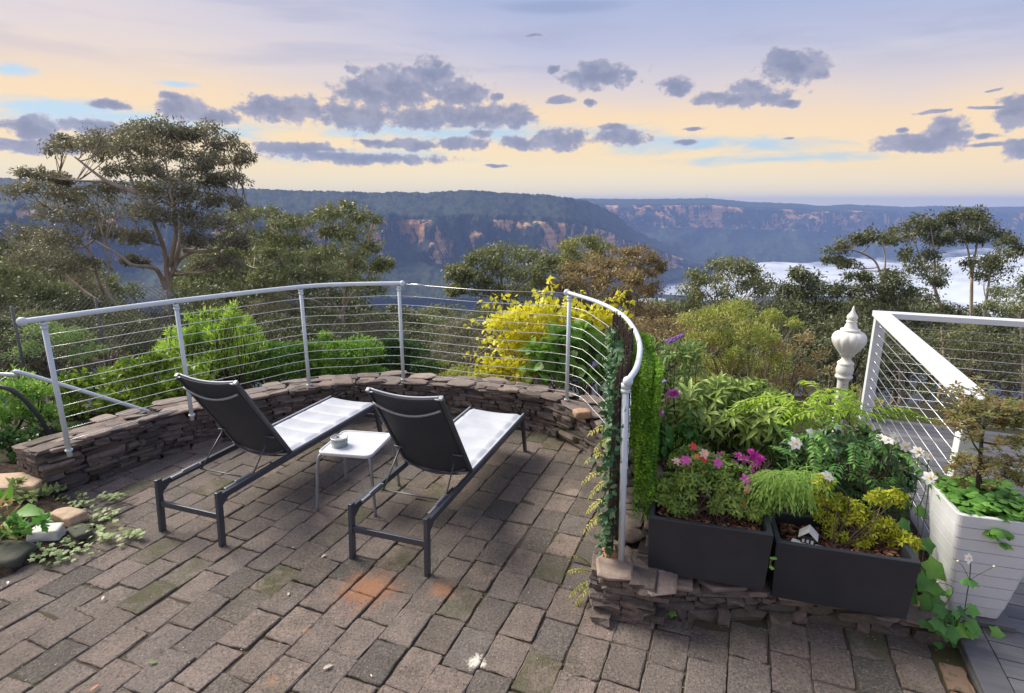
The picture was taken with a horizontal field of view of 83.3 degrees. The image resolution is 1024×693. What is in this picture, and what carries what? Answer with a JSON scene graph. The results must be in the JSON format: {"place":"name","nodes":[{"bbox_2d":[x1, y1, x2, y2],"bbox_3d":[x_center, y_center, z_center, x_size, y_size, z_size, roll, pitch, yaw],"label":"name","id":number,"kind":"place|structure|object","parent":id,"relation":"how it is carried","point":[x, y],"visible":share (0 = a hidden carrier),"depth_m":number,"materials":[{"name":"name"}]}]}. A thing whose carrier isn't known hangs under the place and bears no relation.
{"place":"outdoors","nodes":[
{"label":"outdoors","id":0,"kind":"place"},
{"bbox_2d":[0,463,98,577],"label":"garden soil","id":1,"kind":"structure","parent":0,"point":[47,504],"depth_m":4.51,"materials":[{"name":"brown soil"}]},
{"bbox_2d":[0,540,37,567],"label":"rock","id":2,"kind":"object","parent":1,"relation":"on","point":[13,553],"visible":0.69,"depth_m":3.96,"materials":[{"name":"grey stone"}]},
{"bbox_2d":[0,485,44,535],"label":"hosta","id":3,"kind":"object","parent":1,"relation":"on","point":[29,510],"visible":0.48,"depth_m":4.28,"materials":[{"name":"green plant"}]},
{"bbox_2d":[0,472,47,498],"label":"stone step","id":4,"kind":"object","parent":1,"relation":"on","point":[30,483],"visible":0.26,"depth_m":4.72,"materials":[{"name":"stone"}]},
{"bbox_2d":[0,512,50,542],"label":"ground cover","id":5,"kind":"object","parent":1,"relation":"on","point":[42,520],"visible":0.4,"depth_m":4.05,"materials":[{"name":"green plant"}]},
{"bbox_2d":[5,475,70,506],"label":"ground cover","id":6,"kind":"object","parent":1,"relation":"on","point":[50,489],"visible":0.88,"depth_m":4.68,"materials":[{"name":"green plant"}]},
{"bbox_2d":[26,522,66,541],"bbox_3d":[-3.388,1.370,4.193,0.211,0.127,0.147,-4,14,-15],"label":"rock","id":7,"kind":"object","parent":1,"relation":"on","point":[56,531],"visible":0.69,"depth_m":4.14,"materials":[{"name":"white stone"}]},
{"bbox_2d":[50,507,89,526],"bbox_3d":[-3.408,1.320,4.435,0.260,0.117,0.157,6,15,22],"label":"rock","id":8,"kind":"object","parent":1,"relation":"on","point":[69,516],"visible":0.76,"depth_m":4.39,"materials":[{"name":"stone"}]},
{"bbox_2d":[28,491,146,565],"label":"ground ivy","id":9,"kind":"object","parent":1,"relation":"on","point":[130,533],"visible":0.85,"depth_m":4.23,"materials":[{"name":"green plant"}]},
{"bbox_2d":[0,177,710,298],"bbox_3d":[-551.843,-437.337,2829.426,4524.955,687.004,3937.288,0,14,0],"label":"hills","id":10,"kind":"structure","parent":0,"point":[424,236],"depth_m":2237.43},
{"bbox_2d":[0,416,977,692],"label":"patio","id":11,"kind":"structure","parent":0,"point":[302,538],"depth_m":3.54,"materials":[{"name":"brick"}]},
{"bbox_2d":[154,373,382,546],"bbox_3d":[-2.014,0.616,5.083,0.621,1.159,2.154,5,15,19],"label":"sun lounger","id":12,"kind":"object","parent":11,"relation":"on","point":[235,413],"visible":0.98,"depth_m":4.60,"materials":[{"name":"black fabric"}]},
{"bbox_2d":[11,370,677,629],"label":"stone wall","id":13,"kind":"structure","parent":11,"relation":"on","point":[107,453],"depth_m":5.57,"materials":[{"name":"stone"}]},
{"bbox_2d":[16,281,642,560],"bbox_3d":[-1.157,0.260,5.165,4.634,1.335,2.787,4,15,16],"label":"cable railing","id":14,"kind":"object","parent":13,"relation":"on","point":[626,384],"visible":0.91,"depth_m":5.39,"materials":[{"name":"metal"}]},
{"bbox_2d":[590,311,633,556],"bbox_3d":[0.710,0.504,4.055,0.243,1.289,1.713,3,14,10],"label":"ivy screen","id":15,"kind":"object","parent":14,"relation":"attached to","point":[618,365],"visible":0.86,"depth_m":3.41,"materials":[{"name":"green plant"}]},
{"bbox_2d":[629,329,664,519],"bbox_3d":[0.922,0.458,4.071,0.208,0.963,1.394,2,14,7],"label":"boxwood panel","id":16,"kind":"object","parent":14,"relation":"attached to","point":[646,400],"visible":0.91,"depth_m":3.54,"materials":[{"name":"green plant"}]},
{"bbox_2d":[316,430,400,516],"bbox_3d":[-1.275,1.027,4.774,0.518,0.505,0.538,2,14,10],"label":"side table","id":17,"kind":"object","parent":11,"relation":"on","point":[368,445],"visible":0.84,"depth_m":4.62,"materials":[{"name":"white painted metal"}]},
{"bbox_2d":[348,387,526,576],"bbox_3d":[-0.492,0.698,4.750,0.621,1.159,2.154,5,15,18],"label":"sun lounger","id":18,"kind":"object","parent":11,"relation":"on","point":[429,434],"visible":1,"depth_m":4.22,"materials":[{"name":"black fabric"}]},
{"bbox_2d":[589,543,962,646],"bbox_3d":[1.537,1.476,3.496,2.137,0.331,0.467,2,14,6],"label":"stone ledge","id":19,"kind":"object","parent":11,"relation":"on","point":[706,601],"visible":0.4,"depth_m":3.38,"materials":[{"name":"grey stone"}]},
{"bbox_2d":[648,490,773,589],"bbox_3d":[1.173,1.152,3.483,0.676,0.360,0.370,4,15,16],"label":"planter box","id":20,"kind":"object","parent":19,"relation":"on","point":[734,552],"visible":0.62,"depth_m":3.32,"materials":[{"name":"plastic"}]},
{"bbox_2d":[640,442,775,525],"bbox_3d":[1.197,0.794,3.517,0.789,0.564,0.433,0,14,0],"label":"azalea","id":21,"kind":"object","parent":20,"relation":"in","point":[675,488],"visible":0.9,"depth_m":3.45,"materials":[{"name":"green plant"}]},
{"bbox_2d":[767,511,920,619],"bbox_3d":[1.874,1.253,3.352,0.710,0.360,0.370,4,15,16],"label":"planter box","id":22,"kind":"object","parent":19,"relation":"on","point":[879,579],"visible":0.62,"depth_m":3.20,"materials":[{"name":"plastic"}]},
{"bbox_2d":[807,473,924,551],"bbox_3d":[2.026,0.977,3.347,0.592,0.431,0.309,2,14,9],"label":"yellow shrub","id":23,"kind":"object","parent":22,"relation":"in","point":[851,513],"visible":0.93,"depth_m":3.31,"materials":[{"name":"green plant"}]},
{"bbox_2d":[898,504,945,610],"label":"vine leaves","id":24,"kind":"object","parent":19,"relation":"on","point":[928,589],"visible":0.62,"depth_m":3.37,"materials":[{"name":"green plant"}]},
{"bbox_2d":[939,662,975,692],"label":"border bricks","id":25,"kind":"object","parent":11,"relation":"on","point":[955,678],"visible":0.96,"depth_m":2.98,"materials":[{"name":"brown brick"}]},
{"bbox_2d":[917,553,1005,648],"bbox_3d":[2.491,1.399,3.122,0.543,0.653,0.161,-1,14,-5],"label":"japanese anemone","id":26,"kind":"object","parent":11,"relation":"on","point":[954,631],"visible":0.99,"depth_m":3.11,"materials":[{"name":"green plant"}]},
{"bbox_2d":[947,610,1016,631],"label":"paving slab","id":27,"kind":"structure","parent":11,"relation":"on","point":[1003,621],"depth_m":3.29,"materials":[{"name":"grey stone"}]},
{"bbox_2d":[929,481,1023,618],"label":"white planter","id":28,"kind":"object","parent":27,"relation":"on","point":[956,534],"visible":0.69,"depth_m":3.23,"materials":[{"name":"plastic"}]},
{"bbox_2d":[898,375,1023,490],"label":"bronze shrub","id":29,"kind":"object","parent":28,"relation":"in","point":[967,407],"visible":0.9,"depth_m":3.20,"materials":[{"name":"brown plant"}]},
{"bbox_2d":[929,473,1023,550],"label":"clover cover","id":30,"kind":"object","parent":28,"relation":"in","point":[972,499],"visible":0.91,"depth_m":3.22,"materials":[{"name":"green plant"}]},
{"bbox_2d":[0,260,1023,595],"bbox_3d":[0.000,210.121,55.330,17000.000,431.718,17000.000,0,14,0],"label":"ground","id":31,"kind":"structure","parent":0,"point":[472,304],"depth_m":1198.77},
{"bbox_2d":[0,425,44,462],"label":"ground ivy","id":32,"kind":"object","parent":31,"relation":"on","point":[9,433],"visible":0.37,"depth_m":5.69,"materials":[{"name":"green plant"}]},
{"bbox_2d":[0,364,77,442],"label":"hedge shrub","id":33,"kind":"object","parent":31,"relation":"on","point":[28,389],"visible":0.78,"depth_m":6.33,"materials":[{"name":"green plant"}]},
{"bbox_2d":[0,255,82,408],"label":"forest tree","id":34,"kind":"object","parent":31,"relation":"on","point":[7,274],"visible":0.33,"depth_m":34.19,"materials":[{"name":"green plant"}]},
{"bbox_2d":[0,312,88,405],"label":"forest tree","id":35,"kind":"object","parent":31,"relation":"on","point":[5,368],"visible":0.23,"depth_m":18.19,"materials":[{"name":"green plant"}]},
{"bbox_2d":[0,222,103,402],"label":"forest tree","id":36,"kind":"object","parent":31,"relation":"on","point":[3,246],"visible":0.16,"depth_m":45.69,"materials":[{"name":"green plant"}]},
{"bbox_2d":[0,273,109,405],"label":"forest tree","id":37,"kind":"object","parent":31,"relation":"on","point":[19,285],"visible":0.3,"depth_m":24.38,"materials":[{"name":"green plant"}]},
{"bbox_2d":[0,320,110,403],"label":"thicket","id":38,"kind":"object","parent":31,"relation":"on","point":[71,338],"visible":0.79,"depth_m":9.63,"materials":[{"name":"green plant"}]},
{"bbox_2d":[0,305,115,401],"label":"forest tree","id":39,"kind":"object","parent":31,"relation":"on","point":[43,354],"visible":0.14,"depth_m":19.52,"materials":[{"name":"green plant"}]},
{"bbox_2d":[5,236,116,396],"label":"forest tree","id":40,"kind":"object","parent":31,"relation":"on","point":[87,288],"visible":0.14,"depth_m":40.60,"materials":[{"name":"green plant"}]},
{"bbox_2d":[4,283,131,403],"bbox_3d":[-19.186,0.666,24.957,5.396,6.745,5.570,-13,19,-42],"label":"forest tree","id":41,"kind":"object","parent":31,"relation":"on","point":[53,292],"visible":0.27,"depth_m":24.00,"materials":[{"name":"green plant"}]},
{"bbox_2d":[0,317,142,403],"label":"forest tree","id":42,"kind":"object","parent":31,"relation":"on","point":[59,359],"visible":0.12,"depth_m":18.78,"materials":[{"name":"green plant"}]},
{"bbox_2d":[2,259,147,363],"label":"forest tree","id":43,"kind":"object","parent":31,"relation":"on","point":[113,282],"visible":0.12,"depth_m":62.03,"materials":[{"name":"green plant"}]},
{"bbox_2d":[0,369,149,411],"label":"stair handrail","id":44,"kind":"object","parent":31,"relation":"on","point":[16,373],"visible":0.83,"depth_m":5.91,"materials":[{"name":"metal"}]},
{"bbox_2d":[0,283,174,379],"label":"chain link fence","id":45,"kind":"object","parent":31,"relation":"on","point":[15,328],"visible":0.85,"depth_m":9.71,"materials":[{"name":"metal"}]},
{"bbox_2d":[41,310,173,396],"bbox_3d":[-12.166,0.623,17.884,3.978,3.749,3.854,-12,19,-41],"label":"forest tree","id":46,"kind":"object","parent":31,"relation":"on","point":[113,353],"visible":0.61,"depth_m":17.21,"materials":[{"name":"green plant"}]},
{"bbox_2d":[46,348,214,420],"bbox_3d":[-4.703,0.589,7.155,1.893,1.325,1.206,0,14,0],"label":"hedge shrub","id":47,"kind":"object","parent":31,"relation":"on","point":[114,376],"visible":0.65,"depth_m":6.80,"materials":[{"name":"green plant"}]},
{"bbox_2d":[0,109,261,385],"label":"gum tree","id":48,"kind":"object","parent":31,"relation":"on","point":[100,144],"visible":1,"depth_m":25.88,"materials":[{"name":"green plant"}]},
{"bbox_2d":[154,283,245,377],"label":"forest tree","id":49,"kind":"object","parent":31,"relation":"on","point":[193,304],"visible":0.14,"depth_m":38.37,"materials":[{"name":"green plant"}]},
{"bbox_2d":[152,299,270,389],"bbox_3d":[-4.082,0.069,7.834,1.588,1.529,1.440,11,18,38],"label":"lime shrub","id":50,"kind":"object","parent":31,"relation":"on","point":[210,336],"visible":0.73,"depth_m":7.77,"materials":[{"name":"green plant"}]},
{"bbox_2d":[159,242,294,386],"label":"forest tree","id":51,"kind":"object","parent":31,"relation":"on","point":[177,282],"visible":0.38,"depth_m":44.20,"materials":[{"name":"green plant"}]},
{"bbox_2d":[186,289,280,381],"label":"forest tree","id":52,"kind":"object","parent":31,"relation":"on","point":[240,300],"visible":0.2,"depth_m":31.86,"materials":[{"name":"green plant"}]},
{"bbox_2d":[175,228,333,382],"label":"forest tree","id":53,"kind":"object","parent":31,"relation":"on","point":[283,265],"visible":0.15,"depth_m":49.59,"materials":[{"name":"green plant"}]},
{"bbox_2d":[226,293,318,381],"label":"forest tree","id":54,"kind":"object","parent":31,"relation":"on","point":[262,306],"visible":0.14,"depth_m":30.58,"materials":[{"name":"green plant"}]},
{"bbox_2d":[219,309,339,384],"bbox_3d":[-7.724,0.705,19.675,3.854,3.749,3.978,-9,17,-33],"label":"forest tree","id":55,"kind":"object","parent":31,"relation":"on","point":[295,331],"visible":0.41,"depth_m":19.23,"materials":[{"name":"green plant"}]},
{"bbox_2d":[232,336,330,386],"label":"hedge shrub","id":56,"kind":"object","parent":31,"relation":"on","point":[273,353],"visible":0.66,"depth_m":8.16,"materials":[{"name":"green plant"}]},
{"bbox_2d":[214,197,395,324],"bbox_3d":[-12.078,-2.126,33.545,11.728,12.850,7.611,0,14,0],"label":"gum tree","id":57,"kind":"object","parent":31,"relation":"on","point":[364,248],"visible":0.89,"depth_m":31.63,"materials":[{"name":"green plant"}]},
{"bbox_2d":[239,243,376,310],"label":"forest tree","id":58,"kind":"object","parent":31,"relation":"on","point":[336,265],"visible":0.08,"depth_m":65.01,"materials":[{"name":"green plant"}]},
{"bbox_2d":[259,304,357,360],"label":"forest tree","id":59,"kind":"object","parent":31,"relation":"on","point":[332,321],"visible":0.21,"depth_m":26.44,"materials":[{"name":"green plant"}]},
{"bbox_2d":[278,287,387,358],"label":"forest tree","id":60,"kind":"object","parent":31,"relation":"on","point":[356,304],"visible":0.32,"depth_m":47.91,"materials":[{"name":"green plant"}]},
{"bbox_2d":[304,329,392,375],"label":"hedge shrub","id":61,"kind":"object","parent":31,"relation":"on","point":[335,365],"visible":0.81,"depth_m":8.17,"materials":[{"name":"green plant"}]},
{"bbox_2d":[345,317,398,371],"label":"forest tree","id":62,"kind":"object","parent":31,"relation":"on","point":[381,326],"visible":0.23,"depth_m":30.67,"materials":[{"name":"green plant"}]},
{"bbox_2d":[346,302,440,363],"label":"forest tree","id":63,"kind":"object","parent":31,"relation":"on","point":[391,310],"visible":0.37,"depth_m":44.69,"materials":[{"name":"green plant"}]},
{"bbox_2d":[364,333,442,376],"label":"round shrub","id":64,"kind":"object","parent":31,"relation":"on","point":[388,361],"visible":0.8,"depth_m":8.47,"materials":[{"name":"green plant"}]},
{"bbox_2d":[353,323,460,375],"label":"forest tree","id":65,"kind":"object","parent":31,"relation":"on","point":[418,335],"visible":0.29,"depth_m":22.50,"materials":[{"name":"green plant"}]},
{"bbox_2d":[393,302,483,375],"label":"forest tree","id":66,"kind":"object","parent":31,"relation":"on","point":[433,310],"visible":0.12,"depth_m":61.66,"materials":[{"name":"green plant"}]},
{"bbox_2d":[425,313,523,377],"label":"forest tree","id":67,"kind":"object","parent":31,"relation":"on","point":[440,345],"visible":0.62,"depth_m":20.21,"materials":[{"name":"green plant"}]},
{"bbox_2d":[440,240,564,379],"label":"gum tree","id":68,"kind":"object","parent":31,"relation":"on","point":[538,270],"visible":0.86,"depth_m":42.07,"materials":[{"name":"green plant"}]},
{"bbox_2d":[458,275,634,389],"bbox_3d":[0.450,-0.078,7.481,2.272,1.762,1.019,0,14,0],"label":"golden bush","id":69,"kind":"object","parent":31,"relation":"on","point":[518,336],"visible":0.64,"depth_m":7.29,"materials":[{"name":"yellow plant"}]},
{"bbox_2d":[549,230,619,395],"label":"gum tree","id":70,"kind":"object","parent":31,"relation":"on","point":[568,246],"visible":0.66,"depth_m":55.80,"materials":[{"name":"green plant"}]},
{"bbox_2d":[537,250,647,394],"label":"gum tree","id":71,"kind":"object","parent":31,"relation":"on","point":[574,274],"visible":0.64,"depth_m":41.77,"materials":[{"name":"green plant"}]},
{"bbox_2d":[605,242,677,326],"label":"gum tree","id":72,"kind":"object","parent":31,"relation":"on","point":[649,290],"visible":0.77,"depth_m":48.93,"materials":[{"name":"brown plant"}]},
{"bbox_2d":[626,313,718,381],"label":"forest tree","id":73,"kind":"object","parent":31,"relation":"on","point":[648,329],"visible":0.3,"depth_m":20.37,"materials":[{"name":"green plant"}]},
{"bbox_2d":[668,253,783,375],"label":"gum tree","id":74,"kind":"object","parent":31,"relation":"on","point":[753,280],"visible":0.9,"depth_m":44.09,"materials":[{"name":"green plant"}]},
{"bbox_2d":[665,292,790,377],"bbox_3d":[9.072,0.568,24.806,7.147,5.197,3.704,-10,17,-35],"label":"bushy tree","id":75,"kind":"object","parent":31,"relation":"on","point":[726,324],"visible":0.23,"depth_m":24.99,"materials":[{"name":"green plant"}]},
{"bbox_2d":[676,296,805,392],"bbox_3d":[3.623,0.061,9.201,1.778,1.949,2.134,8,16,29],"label":"olive shrub","id":76,"kind":"object","parent":31,"relation":"on","point":[723,365],"visible":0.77,"depth_m":9.07,"materials":[{"name":"green plant"}]},
{"bbox_2d":[733,336,831,391],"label":"forest tree","id":77,"kind":"object","parent":31,"relation":"on","point":[807,361],"visible":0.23,"depth_m":28.17,"materials":[{"name":"green plant"}]},
{"bbox_2d":[750,328,835,395],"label":"dry shrub","id":78,"kind":"object","parent":31,"relation":"on","point":[792,384],"visible":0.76,"depth_m":8.51,"materials":[{"name":"green plant"}]},
{"bbox_2d":[752,263,879,390],"bbox_3d":[18.864,-0.130,35.770,9.243,10.138,5.149,0,14,0],"label":"bushy tree","id":79,"kind":"object","parent":31,"relation":"on","point":[811,287],"visible":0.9,"depth_m":34.25,"materials":[{"name":"green plant"}]},
{"bbox_2d":[786,309,915,403],"bbox_3d":[10.270,0.672,16.653,5.483,3.521,2.579,-6,15,-24],"label":"bushy tree","id":80,"kind":"object","parent":31,"relation":"on","point":[821,343],"visible":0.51,"depth_m":16.35,"materials":[{"name":"green plant"}]},
{"bbox_2d":[815,223,903,310],"bbox_3d":[23.315,-1.312,38.723,5.868,13.857,4.171,0,14,0],"label":"thin gum","id":81,"kind":"object","parent":31,"relation":"on","point":[840,261],"visible":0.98,"depth_m":37.75,"materials":[{"name":"green plant"}]},
{"bbox_2d":[824,320,926,400],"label":"forest tree","id":82,"kind":"object","parent":31,"relation":"on","point":[888,339],"visible":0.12,"depth_m":29.86,"materials":[{"name":"green plant"}]},
{"bbox_2d":[838,265,974,402],"bbox_3d":[23.434,-0.166,34.858,9.234,9.855,4.844,-4,15,-16],"label":"bushy tree","id":83,"kind":"object","parent":31,"relation":"on","point":[890,289],"visible":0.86,"depth_m":33.16,"materials":[{"name":"green plant"}]},
{"bbox_2d":[875,209,961,401],"bbox_3d":[28.450,-1.616,40.820,6.595,15.884,5.541,0,14,0],"label":"thin gum","id":84,"kind":"object","parent":31,"relation":"on","point":[923,227],"visible":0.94,"depth_m":39.64,"materials":[{"name":"green plant"}]},
{"bbox_2d":[864,306,994,402],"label":"forest tree","id":85,"kind":"object","parent":31,"relation":"on","point":[907,384],"visible":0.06,"depth_m":50.62,"materials":[{"name":"green plant"}]},
{"bbox_2d":[900,324,1023,402],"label":"bushy tree","id":86,"kind":"object","parent":31,"relation":"on","point":[968,372],"visible":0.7,"depth_m":20.70,"materials":[{"name":"green plant"}]},
{"bbox_2d":[932,204,1002,377],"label":"thin gum","id":87,"kind":"object","parent":31,"relation":"on","point":[972,214],"visible":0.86,"depth_m":41.23,"materials":[{"name":"green plant"}]},
{"bbox_2d":[924,323,1018,390],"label":"forest tree","id":88,"kind":"object","parent":31,"relation":"on","point":[968,326],"visible":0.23,"depth_m":41.18,"materials":[{"name":"green plant"}]},
{"bbox_2d":[954,312,1023,386],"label":"forest tree","id":89,"kind":"object","parent":31,"relation":"on","point":[1006,329],"visible":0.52,"depth_m":37.74,"materials":[{"name":"green plant"}]},
{"bbox_2d":[955,225,1023,382],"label":"thin gum","id":90,"kind":"object","parent":31,"relation":"on","point":[992,263],"visible":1,"depth_m":38.33,"materials":[{"name":"green plant"}]},
{"bbox_2d":[973,274,1023,402],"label":"thin gum","id":91,"kind":"object","parent":31,"relation":"on","point":[993,306],"visible":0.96,"depth_m":29.93,"materials":[{"name":"green plant"}]},
{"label":"deck joists","id":92,"kind":"structure","parent":31,"relation":"on","visible":0},
{"bbox_2d":[854,415,1023,692],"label":"deck","id":93,"kind":"structure","parent":92,"relation":"on","point":[994,665],"depth_m":3.43,"materials":[{"name":"grey wood"}]},
{"bbox_2d":[859,310,1023,533],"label":"deck railing","id":94,"kind":"object","parent":92,"relation":"on","point":[942,370],"visible":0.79,"depth_m":5.67,"materials":[{"name":"white metal"}]},
{"bbox_2d":[0,0,1023,206],"label":"sky","id":95,"kind":"structure","parent":0,"point":[900,103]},
{"bbox_2d":[578,395,928,571],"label":"garden soil","id":96,"kind":"structure","parent":0,"point":[913,528],"depth_m":4.38,"materials":[{"name":"brown soil"}]},
{"bbox_2d":[517,319,610,396],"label":"broad leaf shrub","id":97,"kind":"object","parent":96,"relation":"on","point":[541,365],"visible":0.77,"depth_m":6.57,"materials":[{"name":"green plant"}]},
{"bbox_2d":[657,389,701,476],"bbox_3d":[1.247,0.777,4.395,0.417,0.958,0.400,0,14,0],"label":"dahlia","id":98,"kind":"object","parent":96,"relation":"on","point":[663,453],"visible":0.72,"depth_m":4.32,"materials":[{"name":"green plant"}]},
{"bbox_2d":[652,334,712,449],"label":"butterfly bush","id":99,"kind":"object","parent":96,"relation":"on","point":[666,358],"visible":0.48,"depth_m":5.38,"materials":[{"name":"green plant"}]},
{"bbox_2d":[661,370,803,492],"bbox_3d":[1.749,0.697,4.672,1.212,1.010,0.891,0,14,0],"label":"rhododendron","id":100,"kind":"object","parent":96,"relation":"on","point":[761,433],"visible":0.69,"depth_m":4.47,"materials":[{"name":"green plant"}]},
{"bbox_2d":[710,380,934,454],"bbox_3d":[2.235,0.588,4.421,1.509,0.730,1.001,-5,15,-21],"label":"wisteria","id":101,"kind":"object","parent":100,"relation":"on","point":[836,411],"visible":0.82,"depth_m":4.32,"materials":[{"name":"green plant"}]},
{"bbox_2d":[735,453,839,516],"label":"grass clump","id":102,"kind":"object","parent":96,"relation":"on","point":[776,491],"visible":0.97,"depth_m":3.35,"materials":[{"name":"green plant"}]},
{"bbox_2d":[767,422,924,519],"bbox_3d":[2.424,0.878,4.108,1.097,0.794,0.787,0,14,0],"label":"peony shrub","id":103,"kind":"object","parent":96,"relation":"on","point":[861,488],"visible":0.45,"depth_m":3.95,"materials":[{"name":"green plant"}]},
{"bbox_2d":[827,306,866,452],"bbox_3d":[3.127,0.381,5.453,0.289,1.550,0.289,0,14,0],"label":"garden finial","id":104,"kind":"object","parent":96,"relation":"on","point":[849,340],"visible":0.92,"depth_m":5.30,"materials":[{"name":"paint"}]},
{"bbox_2d":[787,428,937,536],"bbox_3d":[2.191,0.847,3.599,0.919,0.616,0.728,0,14,0],"label":"japanese anemone","id":105,"kind":"object","parent":96,"relation":"on","point":[927,477],"visible":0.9,"depth_m":3.58,"materials":[{"name":"white plant"}]},
{"bbox_2d":[573,198,1023,263],"bbox_3d":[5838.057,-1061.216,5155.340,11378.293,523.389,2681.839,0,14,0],"label":"hills","id":106,"kind":"structure","parent":0,"point":[703,229],"depth_m":4724.37,"materials":[{"name":"blue stone"}]},
{"bbox_2d":[587,248,1023,316],"bbox_3d":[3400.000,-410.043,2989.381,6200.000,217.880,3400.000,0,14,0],"label":"valley fog","id":107,"kind":"structure","parent":0,"point":[957,291],"depth_m":3111.13,"materials":[{"name":"white"}]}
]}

